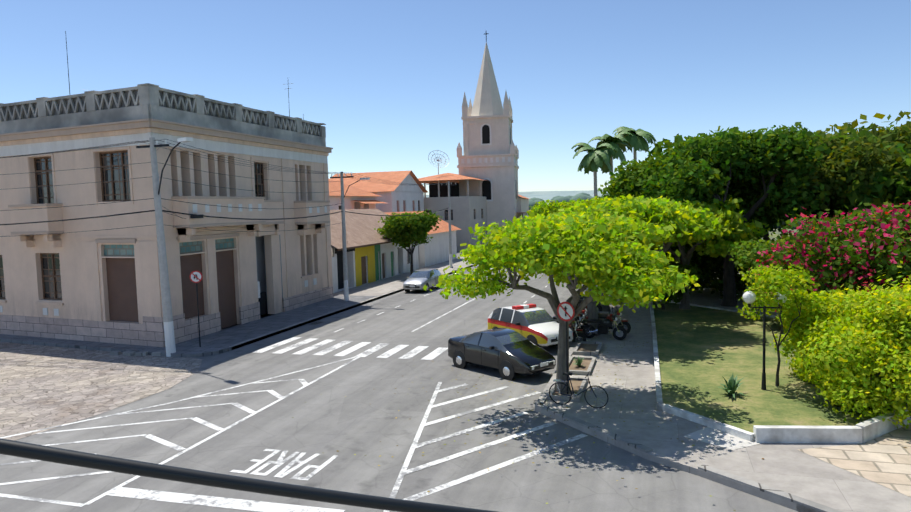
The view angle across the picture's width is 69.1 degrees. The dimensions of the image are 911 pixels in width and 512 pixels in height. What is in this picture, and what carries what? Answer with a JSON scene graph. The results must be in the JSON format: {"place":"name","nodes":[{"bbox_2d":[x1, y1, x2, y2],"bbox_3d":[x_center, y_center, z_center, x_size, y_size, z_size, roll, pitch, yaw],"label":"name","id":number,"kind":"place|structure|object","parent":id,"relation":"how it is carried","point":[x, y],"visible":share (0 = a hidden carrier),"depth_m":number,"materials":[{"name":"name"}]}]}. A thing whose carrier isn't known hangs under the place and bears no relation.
{"place":"outdoors","nodes":[
{"label":"outdoors","id":0,"kind":"place"},
{"bbox_2d":[0,256,473,356],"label":"sidewalk","id":1,"kind":"structure","parent":0,"point":[233,337],"depth_m":33.44,"materials":[{"name":"grey concrete"}]},
{"bbox_2d":[0,83,332,346],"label":"corner building","id":2,"kind":"structure","parent":1,"relation":"on","point":[102,284],"depth_m":31.59,"materials":[{"name":"paint"}]},
{"bbox_2d":[65,31,303,119],"bbox_3d":[-14.079,-7.232,39.478,2.358,9.300,15.890,1,5,34],"label":"antenna","id":3,"kind":"object","parent":2,"relation":"on","point":[69,83],"visible":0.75,"depth_m":33.40,"materials":[{"name":"grey metal"}]},
{"bbox_2d":[190,271,202,346],"bbox_3d":[-11.246,2.312,28.911,0.540,3.370,0.077,-2,4,-9],"label":"sign","id":4,"kind":"object","parent":1,"relation":"on","point":[196,277],"visible":1,"depth_m":28.80,"materials":[{"name":"grey metal"}]},
{"bbox_2d":[136,137,456,356],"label":"poles","id":5,"kind":"object","parent":1,"relation":"on","point":[167,312],"visible":0.88,"depth_m":27.77,"materials":[{"name":"concrete"}]},
{"bbox_2d":[0,139,453,242],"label":"wires","id":6,"kind":"object","parent":5,"relation":"hanging from","point":[298,171],"visible":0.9,"depth_m":29.22,"materials":[{"name":"black"}]},
{"bbox_2d":[190,214,203,217],"bbox_3d":[-11.618,-1.778,29.747,0.220,0.160,0.600,0,5,17],"label":"street name sign","id":7,"kind":"object","parent":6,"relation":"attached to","point":[196,216],"visible":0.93,"depth_m":29.55,"materials":[{"name":"grey metal"}]},
{"bbox_2d":[330,209,419,292],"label":"shop row","id":8,"kind":"object","parent":1,"relation":"on","point":[373,255],"visible":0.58,"depth_m":53.15,"materials":[{"name":"yellow paint"}]},
{"bbox_2d":[374,209,441,273],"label":"tree","id":9,"kind":"object","parent":1,"relation":"on","point":[404,230],"depth_m":54.04,"materials":[{"name":"green plant"}]},
{"bbox_2d":[0,438,497,511],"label":"cable","id":10,"kind":"object","parent":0,"point":[82,459],"visible":1,"depth_m":2.11,"materials":[{"name":"black rubber"}]},
{"bbox_2d":[0,250,797,511],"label":"asphalt","id":11,"kind":"structure","parent":0,"point":[362,418],"depth_m":17.66,"materials":[{"name":"grey asphalt"}]},
{"bbox_2d":[0,342,201,440],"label":"cobbles","id":12,"kind":"object","parent":11,"relation":"on","point":[42,386],"visible":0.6,"depth_m":24.05,"materials":[{"name":"grey stone"}]},
{"bbox_2d":[110,351,160,355],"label":"kerb stones","id":13,"kind":"object","parent":12,"relation":"on","point":[132,353],"visible":0.75,"depth_m":28.23,"materials":[{"name":"grey stone"}]},
{"bbox_2d":[0,268,587,511],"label":"road markings","id":14,"kind":"object","parent":11,"relation":"on","point":[213,501],"visible":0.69,"depth_m":16.45,"materials":[{"name":"paint"}]},
{"bbox_2d":[308,321,322,324],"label":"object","id":15,"kind":"object","parent":11,"relation":"on","point":[315,323],"visible":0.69,"depth_m":35.12,"materials":[{"name":"metal"}]},
{"bbox_2d":[403,269,440,292],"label":"car","id":16,"kind":"object","parent":11,"relation":"on","point":[419,279],"visible":0.81,"depth_m":47.16,"materials":[{"name":"grey paint"}]},
{"bbox_2d":[448,328,555,379],"bbox_3d":[1.626,3.478,24.148,1.930,1.490,4.225,-5,6,-42],"label":"black sedan","id":17,"kind":"object","parent":11,"relation":"on","point":[509,354],"visible":0.94,"depth_m":23.42,"materials":[{"name":"black paint"}]},
{"bbox_2d":[488,304,572,346],"bbox_3d":[3.162,2.999,28.424,1.960,1.722,4.065,-4,5,-33],"label":"police suv","id":18,"kind":"object","parent":11,"relation":"on","point":[535,325],"visible":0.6,"depth_m":27.78,"materials":[{"name":"white paint"}]},
{"bbox_2d":[527,198,585,216],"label":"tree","id":19,"kind":"object","parent":11,"relation":"on","point":[541,208],"visible":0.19,"depth_m":55.37,"materials":[{"name":"green plant"}]},
{"bbox_2d":[423,208,699,392],"bbox_3d":[3.145,1.546,19.507,7.678,5.802,7.142,0,5,17],"label":"tree","id":20,"kind":"object","parent":11,"relation":"on","point":[608,265],"depth_m":17.62,"materials":[{"name":"green plant"}]},
{"bbox_2d":[545,322,585,346],"bbox_3d":[4.506,3.158,27.773,1.940,1.327,0.820,-1,11,7],"label":"motorcycle","id":21,"kind":"object","parent":11,"relation":"on","point":[578,336],"visible":0.29,"depth_m":27.69,"materials":[{"name":"black metal"}]},
{"bbox_2d":[554,315,584,331],"bbox_3d":[4.990,3.025,29.358,1.940,1.327,0.820,0,10,20],"label":"motorcycle","id":22,"kind":"object","parent":11,"relation":"on","point":[578,318],"visible":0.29,"depth_m":29.12,"materials":[{"name":"black metal"}]},
{"bbox_2d":[553,311,587,330],"bbox_3d":[5.302,2.962,30.097,1.940,1.327,0.820,1,12,27],"label":"motorcycle","id":23,"kind":"object","parent":11,"relation":"on","point":[582,316],"visible":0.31,"depth_m":29.82,"materials":[{"name":"black metal"}]},
{"bbox_2d":[554,310,586,327],"bbox_3d":[5.541,2.898,30.863,1.940,1.328,0.820,1,12,27],"label":"motorcycle","id":24,"kind":"object","parent":11,"relation":"on","point":[584,312],"visible":0.21,"depth_m":30.59,"materials":[{"name":"red metal"}]},
{"bbox_2d":[569,319,584,334],"bbox_3d":[4.620,3.098,28.513,1.940,1.327,0.820,0,10,21],"label":"motorcycle","id":25,"kind":"object","parent":11,"relation":"on","point":[570,326],"visible":0.08,"depth_m":28.25,"materials":[{"name":"black metal"}]},
{"bbox_2d":[566,298,601,310],"bbox_3d":[6.917,2.502,35.645,1.940,1.327,0.820,1,12,28],"label":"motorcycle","id":26,"kind":"object","parent":11,"relation":"on","point":[599,307],"visible":0.08,"depth_m":35.29,"materials":[{"name":"black"}]},
{"bbox_2d":[292,297,906,510],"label":"litter","id":27,"kind":"object","parent":11,"relation":"on","point":[545,412],"visible":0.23,"depth_m":19.34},
{"bbox_2d":[570,194,692,311],"bbox_3d":[8.359,-0.071,35.120,9.236,6.407,9.119,0,5,17],"label":"tree","id":28,"kind":"object","parent":11,"relation":"on","point":[628,196],"depth_m":35.02,"materials":[{"name":"green plant"}]},
{"bbox_2d":[542,196,722,335],"bbox_3d":[7.266,0.488,28.836,8.207,6.269,9.161,0,5,17],"label":"tree","id":29,"kind":"object","parent":11,"relation":"on","point":[657,222],"depth_m":27.51,"materials":[{"name":"green plant"}]},
{"bbox_2d":[535,342,841,511],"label":"kerb","id":30,"kind":"structure","parent":11,"relation":"on","point":[798,500],"depth_m":14.36,"materials":[{"name":"grey concrete"}]},
{"bbox_2d":[659,196,769,308],"bbox_3d":[12.273,-0.033,34.655,7.810,6.192,8.170,0,5,17],"label":"tree","id":31,"kind":"object","parent":11,"relation":"on","point":[733,229],"depth_m":33.81,"materials":[{"name":"green plant"}]},
{"bbox_2d":[641,122,830,306],"bbox_3d":[15.074,-2.125,36.794,9.223,9.897,8.318,0,5,17],"label":"tree","id":32,"kind":"object","parent":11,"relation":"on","point":[694,173],"depth_m":34.32,"materials":[{"name":"green plant"}]},
{"bbox_2d":[740,133,910,230],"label":"tree","id":33,"kind":"object","parent":11,"relation":"on","point":[842,160],"depth_m":33.84,"materials":[{"name":"green plant"}]},
{"bbox_2d":[826,158,910,218],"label":"tree","id":34,"kind":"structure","parent":11,"relation":"on","point":[855,198],"depth_m":33.05,"materials":[{"name":"green plant"}]},
{"bbox_2d":[0,0,910,194],"label":"sky","id":35,"kind":"structure","parent":0,"point":[387,80],"materials":[{"name":"blue"}]},
{"bbox_2d":[457,33,518,242],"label":"church tower","id":36,"kind":"structure","parent":0,"point":[491,152],"depth_m":95.74,"materials":[{"name":"white paint"}]},
{"bbox_2d":[426,190,607,204],"bbox_3d":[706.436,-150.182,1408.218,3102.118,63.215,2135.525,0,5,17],"label":"hills","id":37,"kind":"structure","parent":0,"point":[546,195],"depth_m":1804.40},
{"bbox_2d":[529,192,812,228],"bbox_3d":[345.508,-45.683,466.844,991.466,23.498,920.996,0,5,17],"label":"tree belt","id":38,"kind":"object","parent":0,"point":[582,196],"visible":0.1,"depth_m":526.34,"materials":[{"name":"green plant"}]},
{"bbox_2d":[689,284,748,292],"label":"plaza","id":39,"kind":"structure","parent":0,"point":[707,290],"depth_m":42.74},
{"bbox_2d":[535,273,910,511],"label":"sidewalk","id":40,"kind":"structure","parent":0,"point":[790,468],"depth_m":16.12,"materials":[{"name":"grey concrete"}]},
{"bbox_2d":[556,196,599,212],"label":"tree row","id":41,"kind":"object","parent":40,"relation":"on","point":[595,198],"depth_m":47.38,"materials":[{"name":"green plant"}]},
{"bbox_2d":[549,371,607,407],"bbox_3d":[3.532,3.869,19.097,1.744,1.008,0.540,0,10,24],"label":"bicycle","id":42,"kind":"object","parent":40,"relation":"on","point":[574,396],"visible":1,"depth_m":19.13,"materials":[{"name":"black metal"}]},
{"bbox_2d":[547,295,621,401],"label":"planter curbs","id":43,"kind":"structure","parent":40,"relation":"on","point":[589,348],"depth_m":23.62,"materials":[{"name":"concrete"}]},
{"bbox_2d":[557,302,574,393],"bbox_3d":[3.388,2.824,20.158,0.600,2.900,0.080,2,5,38],"label":"road sign","id":44,"kind":"object","parent":43,"relation":"on","point":[566,311],"visible":0.98,"depth_m":20.10,"materials":[{"name":"grey metal"}]},
{"bbox_2d":[572,356,583,366],"bbox_3d":[4.404,3.752,23.622,0.489,0.376,0.832,0,5,17],"label":"agave","id":45,"kind":"object","parent":43,"relation":"on","point":[579,361],"visible":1,"depth_m":23.57,"materials":[{"name":"green plant"}]},
{"bbox_2d":[581,307,626,339],"bbox_3d":[6.341,2.916,28.347,1.940,1.327,0.820,0,12,23],"label":"motorcycle","id":46,"kind":"object","parent":40,"relation":"on","point":[618,333],"visible":1,"depth_m":28.24,"materials":[{"name":"black metal"}]},
{"bbox_2d":[586,305,630,333],"bbox_3d":[6.815,2.817,29.504,1.940,1.328,0.820,0,11,19],"label":"motorcycle","id":47,"kind":"object","parent":40,"relation":"on","point":[627,325],"visible":0.44,"depth_m":29.29,"materials":[{"name":"red"}]},
{"bbox_2d":[567,193,698,242],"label":"tree","id":48,"kind":"object","parent":40,"relation":"on","point":[577,202],"depth_m":40.35,"materials":[{"name":"green plant"}]},
{"bbox_2d":[598,152,721,198],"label":"tree","id":49,"kind":"object","parent":40,"relation":"on","point":[629,179],"visible":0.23,"depth_m":41.71,"materials":[{"name":"green plant"}]},
{"bbox_2d":[665,242,722,293],"bbox_3d":[13.638,0.670,40.711,5.568,3.873,5.136,0,5,17],"label":"bush","id":50,"kind":"object","parent":40,"relation":"on","point":[701,281],"visible":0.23,"depth_m":39.35,"materials":[{"name":"green plant"}]},
{"bbox_2d":[684,427,761,449],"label":"ramp","id":51,"kind":"structure","parent":40,"relation":"on","point":[709,435],"depth_m":16.23,"materials":[{"name":"grey concrete"}]},
{"bbox_2d":[692,232,771,298],"bbox_3d":[16.642,0.252,39.789,5.952,4.499,6.407,0,5,17],"label":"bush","id":52,"kind":"object","parent":40,"relation":"on","point":[718,262],"depth_m":38.55,"materials":[{"name":"green plant"}]},
{"bbox_2d":[721,235,824,317],"bbox_3d":[14.798,1.102,30.055,5.114,4.260,5.440,0,5,17],"label":"shrub","id":53,"kind":"object","parent":40,"relation":"on","point":[747,254],"depth_m":29.77,"materials":[{"name":"green plant"}]},
{"bbox_2d":[649,300,910,443],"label":"lawn kerb","id":54,"kind":"structure","parent":40,"relation":"on","point":[867,430],"depth_m":15.98,"materials":[{"name":"white concrete"}]},
{"bbox_2d":[770,232,795,241],"bbox_3d":[19.926,0.516,38.419,5.009,4.008,6.428,0,5,17],"label":"bush","id":55,"kind":"object","parent":40,"relation":"on","point":[773,239],"depth_m":39.60,"materials":[{"name":"green plant"}]},
{"bbox_2d":[738,197,910,319],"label":"flowering bush","id":56,"kind":"object","parent":40,"relation":"on","point":[876,233],"depth_m":24.83,"materials":[{"name":"pink plant"}]},
{"bbox_2d":[733,133,768,241],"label":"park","id":57,"kind":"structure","parent":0,"point":[766,236],"depth_m":55.70,"materials":[{"name":"green plant"}]},
{"bbox_2d":[653,301,904,432],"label":"lawn","id":58,"kind":"structure","parent":0,"point":[702,351],"depth_m":21.92,"materials":[{"name":"green plant"}]},
{"bbox_2d":[647,259,702,309],"bbox_3d":[11.144,1.538,35.096,3.883,2.930,3.977,0,5,17],"label":"bush","id":59,"kind":"object","parent":58,"relation":"on","point":[693,271],"depth_m":34.19,"materials":[{"name":"green plant"}]},
{"bbox_2d":[715,374,745,397],"bbox_3d":[8.094,3.791,19.429,0.881,0.635,1.220,0,5,17],"label":"agave","id":60,"kind":"object","parent":58,"relation":"on","point":[732,384],"visible":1,"depth_m":19.48,"materials":[{"name":"green plant"}]},
{"bbox_2d":[743,291,786,389],"bbox_3d":[9.279,2.544,19.895,1.220,2.990,0.380,0,5,17],"label":"park lamp","id":61,"kind":"object","parent":58,"relation":"on","point":[749,297],"visible":0.79,"depth_m":19.84,"materials":[{"name":"grey metal"}]},
{"bbox_2d":[735,263,829,385],"bbox_3d":[9.964,2.152,20.113,2.650,3.906,2.594,0,5,17],"label":"young tree","id":62,"kind":"object","parent":58,"relation":"on","point":[770,275],"depth_m":19.98,"materials":[{"name":"green plant"}]},
{"bbox_2d":[770,288,853,384],"bbox_3d":[11.829,2.540,20.870,3.508,3.097,3.284,0,5,17],"label":"bush","id":63,"kind":"object","parent":58,"relation":"on","point":[825,300],"depth_m":20.57,"materials":[{"name":"green plant"}]},
{"bbox_2d":[786,282,910,431],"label":"bush","id":64,"kind":"object","parent":58,"relation":"on","point":[880,322],"depth_m":16.89,"materials":[{"name":"green plant"}]},
{"bbox_2d":[856,261,910,346],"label":"bush","id":65,"kind":"object","parent":58,"relation":"on","point":[908,279],"visible":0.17,"depth_m":19.93,"materials":[{"name":"plant"}]},
{"bbox_2d":[761,228,798,240],"bbox_3d":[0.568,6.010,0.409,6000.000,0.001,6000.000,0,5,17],"label":"flowers","id":66,"kind":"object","parent":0,"point":[778,232],"depth_m":115.37,"materials":[{"name":"white plant"}]},
{"bbox_2d":[328,170,588,268],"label":"houses","id":67,"kind":"structure","parent":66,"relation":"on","point":[388,198],"depth_m":82.12,"materials":[{"name":"white paint"}]},
{"bbox_2d":[428,150,448,174],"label":"dish","id":68,"kind":"object","parent":67,"relation":"on","point":[438,160],"visible":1,"depth_m":90.59,"materials":[{"name":"grey metal"}]},
{"bbox_2d":[517,194,528,217],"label":"building","id":69,"kind":"structure","parent":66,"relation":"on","point":[522,203],"depth_m":105.55,"materials":[{"name":"white paint"}]},
{"bbox_2d":[571,142,616,197],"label":"palm","id":70,"kind":"object","parent":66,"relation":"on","point":[593,160],"visible":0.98,"depth_m":107.27,"materials":[{"name":"green plant"}]},
{"bbox_2d":[588,132,632,179],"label":"palm","id":71,"kind":"object","parent":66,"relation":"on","point":[618,141],"visible":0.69,"depth_m":112.89,"materials":[{"name":"green plant"}]},
{"bbox_2d":[612,126,655,160],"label":"palm","id":72,"kind":"object","parent":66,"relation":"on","point":[637,141],"visible":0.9,"depth_m":116.86,"materials":[{"name":"green plant"}]},
{"bbox_2d":[645,126,789,281],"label":"tree","id":73,"kind":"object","parent":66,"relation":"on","point":[658,148],"depth_m":45.27,"materials":[{"name":"green plant"}]},
{"bbox_2d":[730,129,910,225],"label":"tree","id":74,"kind":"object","parent":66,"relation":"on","point":[898,145],"depth_m":36.65,"materials":[{"name":"green plant"}]},
{"bbox_2d":[794,111,910,157],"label":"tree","id":75,"kind":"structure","parent":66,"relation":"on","point":[896,136],"depth_m":40.90,"materials":[{"name":"green plant"}]},
{"bbox_2d":[832,125,908,134],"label":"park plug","id":76,"kind":"object","parent":75,"relation":"attached to","point":[885,128],"depth_m":49.55,"materials":[{"name":"green plant"}]},
{"bbox_2d":[797,423,910,496],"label":"stone path","id":77,"kind":"structure","parent":0,"point":[884,460],"depth_m":14.82,"materials":[{"name":"beige stone"}]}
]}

